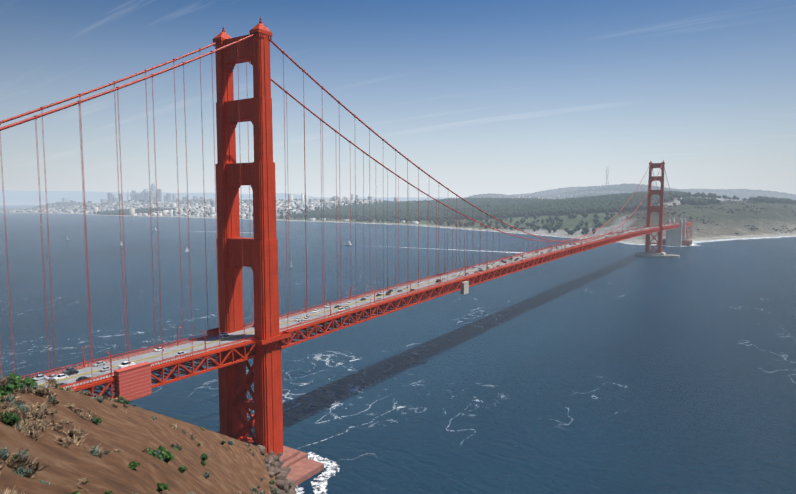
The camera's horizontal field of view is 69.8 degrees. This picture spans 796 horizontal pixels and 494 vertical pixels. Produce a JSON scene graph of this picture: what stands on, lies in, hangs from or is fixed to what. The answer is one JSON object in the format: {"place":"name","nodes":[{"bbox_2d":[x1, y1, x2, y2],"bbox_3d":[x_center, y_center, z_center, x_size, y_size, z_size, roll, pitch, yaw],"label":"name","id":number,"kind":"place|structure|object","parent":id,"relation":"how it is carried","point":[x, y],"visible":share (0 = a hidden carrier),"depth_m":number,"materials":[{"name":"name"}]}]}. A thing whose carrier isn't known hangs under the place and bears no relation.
{"place":"outdoors","nodes":[
{"label":"outdoors","id":0,"kind":"place"},
{"bbox_2d":[0,387,287,493],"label":"hillside","id":1,"kind":"structure","parent":0,"point":[237,466],"depth_m":76.91,"materials":[{"name":"soil"}]},
{"bbox_2d":[0,383,191,462],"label":"shrubs","id":2,"kind":"object","parent":1,"relation":"on","point":[44,414],"visible":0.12,"depth_m":60.57,"materials":[{"name":"green plant"}]},
{"bbox_2d":[0,375,272,493],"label":"shrubs","id":3,"kind":"object","parent":1,"relation":"on","point":[40,412],"visible":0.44,"depth_m":59.97,"materials":[{"name":"green plant"}]},
{"bbox_2d":[0,378,278,493],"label":"shrubs","id":4,"kind":"object","parent":1,"relation":"on","point":[5,452],"visible":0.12,"depth_m":59.89,"materials":[{"name":"green plant"}]},
{"bbox_2d":[0,373,287,493],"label":"shrubs","id":5,"kind":"object","parent":1,"relation":"on","point":[9,417],"visible":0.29,"depth_m":79.17,"materials":[{"name":"green plant"}]},
{"bbox_2d":[243,441,296,493],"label":"rocks","id":6,"kind":"object","parent":1,"relation":"on","point":[274,464],"visible":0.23,"depth_m":273.66,"materials":[{"name":"grey stone"}]},
{"bbox_2d":[248,434,323,485],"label":"tower pier","id":7,"kind":"structure","parent":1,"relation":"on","point":[301,465],"depth_m":296.45,"materials":[{"name":"red concrete"}]},
{"bbox_2d":[0,33,679,242],"bbox_3d":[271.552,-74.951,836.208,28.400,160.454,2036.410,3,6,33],"label":"main suspension cables","id":8,"kind":"object","parent":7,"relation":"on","point":[112,90],"visible":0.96,"depth_m":272.58,"materials":[{"name":"red metal"}]},
{"bbox_2d":[0,40,678,381],"bbox_3d":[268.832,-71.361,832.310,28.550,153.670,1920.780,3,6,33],"label":"suspender cables","id":9,"kind":"object","parent":8,"relation":"hanging from","point":[85,225],"visible":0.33,"depth_m":289.27,"materials":[{"name":"red metal"}]},
{"bbox_2d":[21,222,691,397],"bbox_3d":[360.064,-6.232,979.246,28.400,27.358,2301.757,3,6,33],"label":"bridge deck","id":10,"kind":"structure","parent":9,"relation":"hanging from","point":[167,358],"depth_m":331.95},
{"bbox_2d":[113,362,151,401],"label":"bridge containment","id":11,"kind":"structure","parent":10,"relation":"attached to","point":[133,382],"depth_m":231.89,"materials":[{"name":"red concrete"}]},
{"bbox_2d":[33,222,682,386],"bbox_3d":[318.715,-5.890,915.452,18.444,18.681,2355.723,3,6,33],"label":"cars","id":12,"kind":"object","parent":10,"relation":"on","point":[69,371],"visible":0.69,"depth_m":324.16,"materials":[{"name":"white paint"}]},
{"bbox_2d":[83,219,682,374],"bbox_3d":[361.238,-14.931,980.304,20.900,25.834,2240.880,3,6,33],"label":"golden gate lamp standards","id":13,"kind":"object","parent":10,"relation":"on","point":[330,302],"visible":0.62,"depth_m":381.79,"materials":[{"name":"red metal"}]},
{"bbox_2d":[460,281,468,294],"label":"bridge maintenance traveller","id":14,"kind":"object","parent":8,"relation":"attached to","point":[465,288],"visible":0.96,"depth_m":484.02,"materials":[{"name":"beige"}]},
{"bbox_2d":[0,190,322,201],"bbox_3d":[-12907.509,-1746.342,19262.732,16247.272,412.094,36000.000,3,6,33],"label":"bay hills","id":15,"kind":"structure","parent":0,"point":[31,196],"depth_m":18925.13,"materials":[{"name":"grey"}]},
{"bbox_2d":[0,199,367,205],"bbox_3d":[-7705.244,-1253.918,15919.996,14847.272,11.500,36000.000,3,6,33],"label":"bay flats","id":16,"kind":"structure","parent":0,"point":[25,203],"depth_m":12385.96,"materials":[{"name":"grey"}]},
{"bbox_2d":[207,17,291,455],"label":"near bridge tower","id":17,"kind":"structure","parent":0,"point":[258,253],"depth_m":294.65,"materials":[{"name":"red metal"}]},
{"bbox_2d":[0,197,795,493],"bbox_3d":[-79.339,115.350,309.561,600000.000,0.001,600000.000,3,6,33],"label":"sea water","id":18,"kind":"structure","parent":0,"point":[616,368],"depth_m":537.01,"materials":[{"name":"blue liquid"}]},
{"bbox_2d":[40,224,523,266],"bbox_3d":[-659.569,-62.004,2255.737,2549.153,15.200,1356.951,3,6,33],"label":"sailboats","id":19,"kind":"object","parent":18,"relation":"on","point":[347,243],"visible":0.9,"depth_m":1646.53,"materials":[{"name":"white"}]},
{"bbox_2d":[295,487,303,493],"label":"sea foam","id":20,"kind":"object","parent":18,"relation":"on","point":[300,488],"visible":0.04,"depth_m":276.94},
{"bbox_2d":[308,452,339,493],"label":"sea foam","id":21,"kind":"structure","parent":18,"relation":"on","point":[324,482],"depth_m":294.99,"materials":[{"name":"liquid"}]},
{"bbox_2d":[183,217,628,242],"bbox_3d":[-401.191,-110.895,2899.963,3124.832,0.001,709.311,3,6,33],"label":"sf bay surf","id":22,"kind":"structure","parent":18,"relation":"on","point":[454,228],"depth_m":2365.67,"materials":[{"name":"liquid"}]},
{"bbox_2d":[635,251,679,257],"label":"tower fender","id":23,"kind":"object","parent":18,"relation":"in","point":[654,254],"visible":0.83,"depth_m":1361.23,"materials":[{"name":"concrete"}]},
{"bbox_2d":[644,160,664,252],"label":"far bridge tower","id":24,"kind":"structure","parent":23,"relation":"on","point":[658,209],"depth_m":1364.47,"materials":[{"name":"red metal"}]},
{"bbox_2d":[623,236,795,246],"bbox_3d":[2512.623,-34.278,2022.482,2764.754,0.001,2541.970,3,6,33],"label":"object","id":25,"kind":"structure","parent":18,"relation":"on","point":[693,244],"depth_m":1896.50,"materials":[{"name":"liquid"}]},
{"bbox_2d":[0,186,795,244],"bbox_3d":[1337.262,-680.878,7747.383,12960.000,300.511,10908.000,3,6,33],"label":"coastal land","id":26,"kind":"structure","parent":0,"point":[771,216],"depth_m":2356.67,"materials":[{"name":"green plant"}]},
{"bbox_2d":[62,183,202,202],"bbox_3d":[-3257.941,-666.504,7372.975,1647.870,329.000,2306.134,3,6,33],"label":"downtown skyscrapers","id":27,"kind":"structure","parent":26,"relation":"on","point":[144,194],"depth_m":7264.88,"materials":[{"name":"grey concrete"}]},
{"bbox_2d":[0,184,795,223],"bbox_3d":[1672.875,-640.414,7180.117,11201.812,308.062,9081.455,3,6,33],"label":"city buildings","id":28,"kind":"structure","parent":26,"relation":"on","point":[211,205],"depth_m":5205.63,"materials":[{"name":"white concrete"}]},
{"bbox_2d":[61,183,795,234],"bbox_3d":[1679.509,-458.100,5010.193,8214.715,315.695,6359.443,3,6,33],"label":"trees","id":29,"kind":"object","parent":26,"relation":"on","point":[584,205],"visible":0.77,"depth_m":3067.51,"materials":[{"name":"green plant"}]},
{"bbox_2d":[666,218,685,245],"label":"golden gate pylons","id":30,"kind":"object","parent":26,"relation":"on","point":[674,237],"visible":0.94,"depth_m":1664.70,"materials":[{"name":"concrete"}]},
{"bbox_2d":[662,238,691,245],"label":"fort point brick","id":31,"kind":"object","parent":26,"relation":"on","point":[686,242],"visible":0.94,"depth_m":1676.97,"materials":[{"name":"brown brick"}]},
{"bbox_2d":[0,0,795,196],"label":"sky","id":32,"kind":"structure","parent":0,"point":[508,97],"materials":[{"name":"blue"}]},
{"bbox_2d":[682,225,691,238],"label":"fort point arch","id":33,"kind":"structure","parent":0,"point":[690,231],"depth_m":1866.03,"materials":[{"name":"grey concrete"}]}
]}

